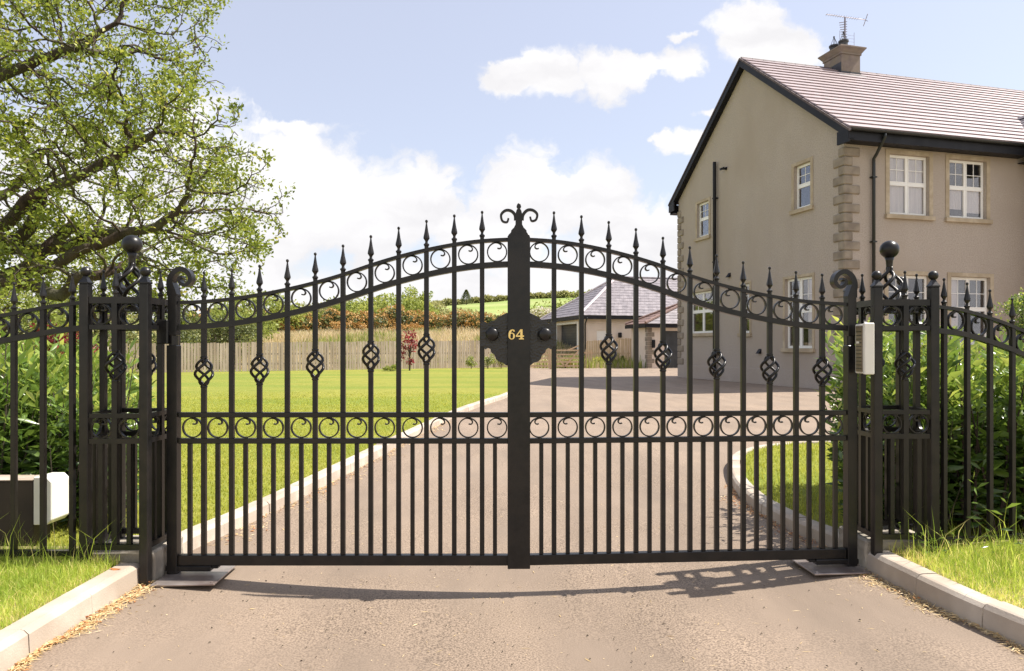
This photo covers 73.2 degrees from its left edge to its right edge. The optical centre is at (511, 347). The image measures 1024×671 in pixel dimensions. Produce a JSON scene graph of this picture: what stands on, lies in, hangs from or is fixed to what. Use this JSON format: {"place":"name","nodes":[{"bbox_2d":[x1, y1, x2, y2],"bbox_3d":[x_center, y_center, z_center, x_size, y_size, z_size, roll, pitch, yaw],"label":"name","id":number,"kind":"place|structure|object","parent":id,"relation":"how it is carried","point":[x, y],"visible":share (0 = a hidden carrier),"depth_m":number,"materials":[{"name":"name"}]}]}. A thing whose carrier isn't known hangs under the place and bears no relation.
{"place":"outdoors","nodes":[
{"label":"outdoors","id":0,"kind":"place"},
{"bbox_2d":[0,539,119,629],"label":"grass verge","id":1,"kind":"object","parent":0,"point":[11,618],"depth_m":3.38,"materials":[{"name":"green plant"}]},
{"bbox_2d":[0,272,78,563],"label":"railing","id":2,"kind":"object","parent":1,"relation":"on","point":[42,333],"visible":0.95,"depth_m":3.79,"materials":[{"name":"black metal"}]},
{"bbox_2d":[0,513,114,591],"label":"tall verge grass","id":3,"kind":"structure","parent":1,"relation":"on","point":[54,547],"depth_m":3.66,"materials":[{"name":"green plant"}]},
{"bbox_2d":[28,367,507,545],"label":"lawn","id":4,"kind":"structure","parent":0,"point":[468,381],"depth_m":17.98,"materials":[{"name":"green plant"}]},
{"bbox_2d":[0,472,68,545],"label":"utility box","id":5,"kind":"object","parent":4,"relation":"on","point":[57,497],"visible":0.72,"depth_m":4.18,"materials":[{"name":"white plastic"}]},
{"bbox_2d":[0,290,93,363],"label":"garden tree","id":6,"kind":"object","parent":4,"relation":"on","point":[4,310],"visible":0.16,"depth_m":26.35,"materials":[{"name":"green plant"}]},
{"bbox_2d":[29,320,98,367],"bbox_3d":[-11.150,0.302,17.011,1.655,2.040,1.569,0,0,-27],"label":"fence","id":7,"kind":"object","parent":4,"relation":"on","point":[51,340],"visible":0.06,"depth_m":16.93,"materials":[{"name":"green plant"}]},
{"bbox_2d":[0,274,154,368],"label":"garden tree","id":8,"kind":"object","parent":4,"relation":"on","point":[95,333],"visible":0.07,"depth_m":29.66,"materials":[{"name":"green plant"}]},
{"bbox_2d":[0,315,155,526],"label":"laurel hedge","id":9,"kind":"object","parent":4,"relation":"on","point":[28,398],"visible":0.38,"depth_m":4.87,"materials":[{"name":"green plant"}]},
{"bbox_2d":[34,338,138,531],"bbox_3d":[-2.863,0.576,4.680,0.642,1.292,0.891,0,0,-37],"label":"laurel bush","id":10,"kind":"object","parent":4,"relation":"on","point":[96,385],"visible":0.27,"depth_m":4.61,"materials":[{"name":"green plant"}]},
{"bbox_2d":[11,150,203,328],"bbox_3d":[-10.499,-1.736,17.547,5.076,5.919,5.473,0,0,0],"label":"birch tree","id":11,"kind":"object","parent":4,"relation":"on","point":[114,254],"visible":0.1,"depth_m":17.47,"materials":[{"name":"green plant"}]},
{"bbox_2d":[76,292,156,369],"bbox_3d":[-19.582,-0.672,33.188,4.921,4.069,4.818,0,0,-34],"label":"garden tree","id":12,"kind":"object","parent":4,"relation":"on","point":[136,332],"visible":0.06,"depth_m":33.40,"materials":[{"name":"green plant"}]},
{"bbox_2d":[0,0,295,327],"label":"spreading tree","id":13,"kind":"object","parent":4,"relation":"on","point":[28,248],"visible":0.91,"depth_m":8.75,"materials":[{"name":"green plant"}]},
{"bbox_2d":[2,340,500,372],"bbox_3d":[-11.411,0.457,35.513,25.141,1.765,0.192,0,0,-27],"label":"timber fence","id":14,"kind":"object","parent":4,"relation":"on","point":[213,353],"visible":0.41,"depth_m":36.10,"materials":[{"name":"brown wood"}]},
{"bbox_2d":[382,364,395,370],"bbox_3d":[-6.087,1.074,34.679,0.874,0.456,0.728,0,0,-26],"label":"weed tuft","id":15,"kind":"object","parent":4,"relation":"on","point":[391,368],"visible":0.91,"depth_m":34.57,"materials":[{"name":"green plant"}]},
{"bbox_2d":[401,329,417,370],"bbox_3d":[-5.290,0.198,35.444,1.097,2.246,0.821,0,0,-40],"label":"red sapling","id":16,"kind":"object","parent":4,"relation":"on","point":[409,349],"visible":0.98,"depth_m":35.44,"materials":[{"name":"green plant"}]},
{"bbox_2d":[465,355,477,368],"bbox_3d":[-2.303,0.859,38.330,0.528,0.883,0.780,0,0,44],"label":"flowering plant","id":17,"kind":"object","parent":4,"relation":"on","point":[470,362],"visible":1,"depth_m":38.24,"materials":[{"name":"green plant"}]},
{"bbox_2d":[484,354,495,368],"bbox_3d":[-1.341,0.806,38.868,0.923,0.990,1.011,0,0,32],"label":"flowering plant","id":18,"kind":"object","parent":4,"relation":"on","point":[487,360],"visible":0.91,"depth_m":38.84,"materials":[{"name":"green plant"}]},
{"bbox_2d":[0,298,574,361],"bbox_3d":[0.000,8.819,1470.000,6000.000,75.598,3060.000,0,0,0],"label":"hill terrain","id":19,"kind":"structure","parent":0,"point":[495,307],"depth_m":199.02,"materials":[{"name":"green plant"}]},
{"bbox_2d":[96,292,210,362],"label":"garden tree","id":20,"kind":"object","parent":19,"relation":"on","point":[184,337],"visible":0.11,"depth_m":40.08,"materials":[{"name":"green plant"}]},
{"bbox_2d":[167,302,281,357],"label":"ash tree","id":21,"kind":"object","parent":19,"relation":"on","point":[222,312],"visible":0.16,"depth_m":48.24,"materials":[{"name":"green plant"}]},
{"bbox_2d":[200,314,256,358],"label":"conifer bush","id":22,"kind":"object","parent":19,"relation":"on","point":[243,330],"visible":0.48,"depth_m":43.21,"materials":[{"name":"green plant"}]},
{"bbox_2d":[209,289,308,331],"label":"ash tree","id":23,"kind":"object","parent":19,"relation":"on","point":[275,308],"visible":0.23,"depth_m":58.65,"materials":[{"name":"green plant"}]},
{"bbox_2d":[264,320,294,332],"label":"gorse bush","id":24,"kind":"object","parent":19,"relation":"on","point":[282,328],"visible":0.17,"depth_m":59.73,"materials":[{"name":"orange plant"}]},
{"bbox_2d":[251,303,323,319],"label":"ash tree","id":25,"kind":"object","parent":19,"relation":"on","point":[320,314],"visible":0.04,"depth_m":75.34,"materials":[{"name":"green plant"}]},
{"bbox_2d":[290,309,326,331],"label":"gorse bush","id":26,"kind":"object","parent":19,"relation":"on","point":[306,324],"visible":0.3,"depth_m":62.07,"materials":[{"name":"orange plant"}]},
{"bbox_2d":[294,299,356,317],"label":"ash tree","id":27,"kind":"object","parent":19,"relation":"on","point":[305,304],"visible":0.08,"depth_m":77.64,"materials":[{"name":"green plant"}]},
{"bbox_2d":[318,307,356,330],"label":"gorse bush","id":28,"kind":"object","parent":19,"relation":"on","point":[328,317],"visible":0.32,"depth_m":63.39,"materials":[{"name":"orange plant"}]},
{"bbox_2d":[326,321,366,331],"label":"gorse bush","id":29,"kind":"object","parent":19,"relation":"on","point":[359,326],"visible":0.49,"depth_m":60.72,"materials":[{"name":"orange plant"}]},
{"bbox_2d":[324,296,393,316],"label":"broadleaf tree","id":30,"kind":"object","parent":19,"relation":"on","point":[337,307],"visible":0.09,"depth_m":74.80,"materials":[{"name":"green plant"}]},
{"bbox_2d":[339,310,391,331],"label":"gorse bush","id":31,"kind":"object","parent":19,"relation":"on","point":[362,318],"visible":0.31,"depth_m":62.18,"materials":[{"name":"orange plant"}]},
{"bbox_2d":[346,292,439,321],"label":"broadleaf tree","id":32,"kind":"object","parent":19,"relation":"on","point":[408,302],"visible":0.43,"depth_m":74.53,"materials":[{"name":"green plant"}]},
{"bbox_2d":[375,303,421,329],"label":"gorse bush","id":33,"kind":"object","parent":19,"relation":"on","point":[408,317],"visible":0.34,"depth_m":64.26,"materials":[{"name":"orange plant"}]},
{"bbox_2d":[388,323,423,331],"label":"gorse bush","id":34,"kind":"object","parent":19,"relation":"on","point":[407,327],"visible":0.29,"depth_m":60.50,"materials":[{"name":"orange plant"}]},
{"bbox_2d":[404,284,432,302],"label":"round tree","id":35,"kind":"object","parent":19,"relation":"on","point":[413,291],"visible":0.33,"depth_m":95.67,"materials":[{"name":"green plant"}]},
{"bbox_2d":[415,311,451,330],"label":"gorse bush","id":36,"kind":"object","parent":19,"relation":"on","point":[435,321],"visible":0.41,"depth_m":62.16,"materials":[{"name":"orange plant"}]},
{"bbox_2d":[401,301,468,317],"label":"hedgerow tree","id":37,"kind":"object","parent":19,"relation":"on","point":[445,311],"visible":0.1,"depth_m":81.46,"materials":[{"name":"green plant"}]},
{"bbox_2d":[440,309,486,332],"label":"gorse bush","id":38,"kind":"object","parent":19,"relation":"on","point":[465,319],"visible":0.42,"depth_m":63.07,"materials":[{"name":"orange plant"}]},
{"bbox_2d":[460,289,472,304],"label":"conifer","id":39,"kind":"object","parent":19,"relation":"on","point":[466,294],"visible":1,"depth_m":299.38,"materials":[{"name":"green plant"}]},
{"bbox_2d":[474,312,496,329],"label":"gorse bush","id":40,"kind":"object","parent":19,"relation":"on","point":[489,319],"visible":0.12,"depth_m":65.45,"materials":[{"name":"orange plant"}]},
{"bbox_2d":[476,310,505,317],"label":"hedgerow tree","id":41,"kind":"object","parent":19,"relation":"on","point":[488,316],"visible":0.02,"depth_m":70.56,"materials":[{"name":"green plant"}]},
{"bbox_2d":[462,308,533,317],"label":"field hedge","id":42,"kind":"object","parent":19,"relation":"on","point":[487,313],"visible":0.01,"depth_m":100.52,"materials":[{"name":"green plant"}]},
{"bbox_2d":[433,290,589,305],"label":"field hedge","id":43,"kind":"object","parent":19,"relation":"on","point":[500,297],"visible":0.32,"depth_m":366.13,"materials":[{"name":"green plant"}]},
{"bbox_2d":[531,306,556,317],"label":"hawthorn","id":44,"kind":"object","parent":19,"relation":"on","point":[539,313],"visible":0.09,"depth_m":58.86,"materials":[{"name":"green plant"}]},
{"bbox_2d":[530,290,588,312],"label":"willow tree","id":45,"kind":"object","parent":19,"relation":"on","point":[557,304],"visible":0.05,"depth_m":61.38,"materials":[{"name":"green plant"}]},
{"bbox_2d":[586,338,630,364],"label":"timber fence","id":46,"kind":"object","parent":19,"relation":"on","point":[625,353],"visible":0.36,"depth_m":44.92,"materials":[{"name":"brown wood"}]},
{"bbox_2d":[540,276,677,357],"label":"garage","id":47,"kind":"structure","parent":19,"relation":"on","point":[567,323],"depth_m":49.21,"materials":[{"name":"grey tile"}]},
{"bbox_2d":[561,324,576,351],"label":"garage door","id":48,"kind":"structure","parent":47,"relation":"in","point":[572,336],"depth_m":50.80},
{"bbox_2d":[994,288,1023,350],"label":"clipped bush","id":49,"kind":"object","parent":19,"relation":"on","point":[1020,304],"visible":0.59,"depth_m":13.93,"materials":[{"name":"green plant"}]},
{"bbox_2d":[95,326,665,369],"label":"meadow grass","id":50,"kind":"structure","parent":0,"point":[445,335],"depth_m":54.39,"materials":[{"name":"plant"}]},
{"bbox_2d":[0,0,1023,320],"label":"sky","id":51,"kind":"structure","parent":0,"point":[383,116],"materials":[{"name":"blue"}]},
{"bbox_2d":[107,475,924,669],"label":"loose straw","id":52,"kind":"object","parent":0,"point":[503,603],"visible":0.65,"depth_m":3.54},
{"bbox_2d":[13,368,1023,670],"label":"tarmac drive","id":53,"kind":"structure","parent":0,"point":[221,626],"depth_m":3.73,"materials":[{"name":"asphalt"}]},
{"bbox_2d":[0,563,138,670],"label":"kerb","id":54,"kind":"structure","parent":53,"relation":"on","point":[31,632],"depth_m":3.14,"materials":[{"name":"concrete"}]},
{"bbox_2d":[7,580,161,670],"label":"straw litter","id":55,"kind":"object","parent":53,"relation":"on","point":[100,614],"visible":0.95,"depth_m":3.23,"materials":[{"name":"beige plant"}]},
{"bbox_2d":[75,535,182,581],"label":"concrete plinth","id":56,"kind":"structure","parent":53,"relation":"on","point":[159,557],"depth_m":3.81,"materials":[{"name":"grey concrete"}]},
{"bbox_2d":[78,235,180,585],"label":"gate pier","id":57,"kind":"structure","parent":56,"relation":"on","point":[107,478],"depth_m":3.76,"materials":[{"name":"black paint"}]},
{"bbox_2d":[150,566,235,586],"bbox_3d":[-1.785,1.287,3.917,0.340,0.014,0.405,0,0,0],"label":"ground plate","id":58,"kind":"object","parent":53,"relation":"on","point":[214,576],"visible":0.65,"depth_m":3.82,"materials":[{"name":"grey metal"}]},
{"bbox_2d":[165,203,537,573],"bbox_3d":[-0.907,0.256,3.901,2.112,2.128,0.141,0,0,0],"label":"gate leaf","id":59,"kind":"object","parent":58,"relation":"on","point":[505,338],"visible":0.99,"depth_m":3.91,"materials":[{"name":"black paint"}]},
{"bbox_2d":[207,421,450,545],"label":"leaf litter","id":60,"kind":"object","parent":53,"relation":"on","point":[318,492],"visible":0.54,"depth_m":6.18,"materials":[{"name":"brown plant"}]},
{"bbox_2d":[181,392,507,552],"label":"kerb","id":61,"kind":"structure","parent":53,"relation":"on","point":[322,479],"depth_m":6.01,"materials":[{"name":"concrete"}]},
{"bbox_2d":[51,565,905,670],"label":"dark grit","id":62,"kind":"object","parent":53,"relation":"on","point":[512,611],"visible":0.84,"depth_m":3.42,"materials":[{"name":"grey gravel"}]},
{"bbox_2d":[584,350,592,366],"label":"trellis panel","id":63,"kind":"object","parent":53,"relation":"on","point":[588,352],"visible":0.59,"depth_m":42.59,"materials":[{"name":"brown wood"}]},
{"bbox_2d":[625,303,678,367],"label":"garden annexe","id":64,"kind":"structure","parent":53,"relation":"on","point":[649,333],"depth_m":42.44,"materials":[{"name":"beige paint"}]},
{"bbox_2d":[664,331,678,367],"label":"garage door","id":65,"kind":"structure","parent":64,"relation":"in","point":[671,336],"depth_m":42.53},
{"bbox_2d":[709,485,826,547],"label":"leaf litter","id":66,"kind":"object","parent":53,"relation":"on","point":[750,510],"visible":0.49,"depth_m":5.26,"materials":[{"name":"brown plant"}]},
{"bbox_2d":[732,441,838,546],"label":"kerb","id":67,"kind":"structure","parent":53,"relation":"on","point":[763,499],"depth_m":5.28,"materials":[{"name":"concrete"}]},
{"bbox_2d":[792,560,871,574],"bbox_3d":[1.870,1.287,4.080,0.341,0.014,0.340,0,0,-3],"label":"ground plate","id":68,"kind":"object","parent":53,"relation":"on","point":[838,569],"visible":0.61,"depth_m":3.98,"materials":[{"name":"grey metal"}]},
{"bbox_2d":[530,211,858,565],"bbox_3d":[1.033,0.280,3.968,1.998,2.111,0.141,0,0,-4],"label":"gate leaf","id":69,"kind":"object","parent":68,"relation":"on","point":[542,336],"visible":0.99,"depth_m":3.98,"materials":[{"name":"black paint"}]},
{"bbox_2d":[839,526,926,568],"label":"concrete plinth","id":70,"kind":"structure","parent":53,"relation":"on","point":[864,545],"depth_m":4.03,"materials":[{"name":"grey concrete"}]},
{"bbox_2d":[843,240,939,555],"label":"gate pier","id":71,"kind":"structure","parent":70,"relation":"on","point":[902,433],"depth_m":3.96,"materials":[{"name":"black paint"}]},
{"bbox_2d":[856,323,874,373],"bbox_3d":[2.017,0.009,3.924,0.086,0.290,0.112,0,0,0],"label":"intercom","id":72,"kind":"object","parent":71,"relation":"attached to","point":[865,336],"visible":1,"depth_m":3.87,"materials":[{"name":"white plastic"}]},
{"bbox_2d":[850,567,1023,658],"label":"straw litter","id":73,"kind":"object","parent":53,"relation":"on","point":[939,611],"visible":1,"depth_m":3.40,"materials":[{"name":"beige plant"}]},
{"bbox_2d":[867,550,1023,646],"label":"kerb","id":74,"kind":"structure","parent":53,"relation":"on","point":[1002,618],"depth_m":3.37,"materials":[{"name":"concrete"}]},
{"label":"gate post","id":75,"kind":"object","parent":53,"relation":"on","visible":0},
{"bbox_2d":[498,348,549,367],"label":"field gate","id":76,"kind":"structure","parent":75,"relation":"attached to","point":[548,358],"depth_m":40.78,"materials":[{"name":"brown wood"}]},
{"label":"gate post","id":77,"kind":"object","parent":53,"relation":"on","visible":0},
{"bbox_2d":[556,345,578,366],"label":"field gate","id":78,"kind":"structure","parent":77,"relation":"attached to","point":[566,362],"depth_m":40.78,"materials":[{"name":"brown wood"}]},
{"bbox_2d":[668,13,1023,390],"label":"house","id":79,"kind":"structure","parent":0,"point":[811,174],"depth_m":22.09,"materials":[{"name":"beige paint"}]},
{"bbox_2d":[694,197,710,241],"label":"window","id":80,"kind":"structure","parent":79,"relation":"in","point":[704,207],"depth_m":28.15,"materials":[{"name":"white plastic"}]},
{"bbox_2d":[693,288,712,336],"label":"window","id":81,"kind":"structure","parent":79,"relation":"in","point":[702,317],"depth_m":29.14,"materials":[{"name":"glass"}]},
{"bbox_2d":[737,280,751,336],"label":"window","id":82,"kind":"structure","parent":79,"relation":"in","point":[748,286],"depth_m":25.01,"materials":[{"name":"white plastic"}]},
{"bbox_2d":[780,272,814,352],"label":"window","id":83,"kind":"structure","parent":79,"relation":"in","point":[806,291],"depth_m":22.24,"materials":[{"name":"white plastic"}]},
{"bbox_2d":[789,156,813,214],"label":"window","id":84,"kind":"structure","parent":79,"relation":"in","point":[804,172],"depth_m":22.28,"materials":[{"name":"white plastic"}]},
{"bbox_2d":[884,270,928,348],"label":"window","id":85,"kind":"structure","parent":79,"relation":"in","point":[922,280],"depth_m":20.95,"materials":[{"name":"white plastic"}]},
{"bbox_2d":[885,149,935,220],"bbox_3d":[11.917,-4.857,20.724,1.786,2.068,0.269,0,0,-15],"label":"window","id":86,"kind":"structure","parent":79,"relation":"in","point":[905,176],"depth_m":20.80,"materials":[{"name":"glass"}]},
{"bbox_2d":[945,154,992,223],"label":"window","id":87,"kind":"structure","parent":79,"relation":"in","point":[963,179],"depth_m":21.40,"materials":[{"name":"glass"}]},
{"bbox_2d":[947,272,993,348],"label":"window","id":88,"kind":"structure","parent":79,"relation":"in","point":[956,284],"depth_m":21.46,"materials":[{"name":"white plastic"}]},
{"bbox_2d":[746,441,1023,535],"bbox_3d":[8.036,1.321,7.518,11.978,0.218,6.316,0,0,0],"label":"lawn","id":89,"kind":"structure","parent":0,"point":[815,518],"depth_m":6.12,"materials":[{"name":"green plant"}]},
{"bbox_2d":[811,314,1023,535],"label":"laurel hedge","id":90,"kind":"object","parent":89,"relation":"on","point":[1000,425],"visible":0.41,"depth_m":4.48,"materials":[{"name":"green plant"}]},
{"bbox_2d":[888,531,1023,608],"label":"grass verge","id":91,"kind":"object","parent":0,"point":[1013,596],"depth_m":3.60,"materials":[{"name":"green plant"}]},
{"bbox_2d":[898,522,960,555],"bbox_3d":[2.356,1.101,3.962,0.378,0.242,0.233,0,0,38],"label":"weed","id":92,"kind":"object","parent":91,"relation":"on","point":[924,542],"visible":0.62,"depth_m":3.92,"materials":[{"name":"green plant"}]},
{"bbox_2d":[892,500,1023,593],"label":"tall verge grass","id":93,"kind":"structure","parent":91,"relation":"on","point":[1001,557],"depth_m":3.75,"materials":[{"name":"green plant"}]},
{"bbox_2d":[940,278,1023,548],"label":"railing","id":94,"kind":"object","parent":91,"relation":"on","point":[968,334],"visible":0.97,"depth_m":4.07,"materials":[{"name":"black metal"}]},
{"bbox_2d":[967,473,1023,552],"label":"laurel shoots","id":95,"kind":"object","parent":91,"relation":"on","point":[994,511],"visible":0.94,"depth_m":3.91,"materials":[{"name":"green plant"}]}
]}

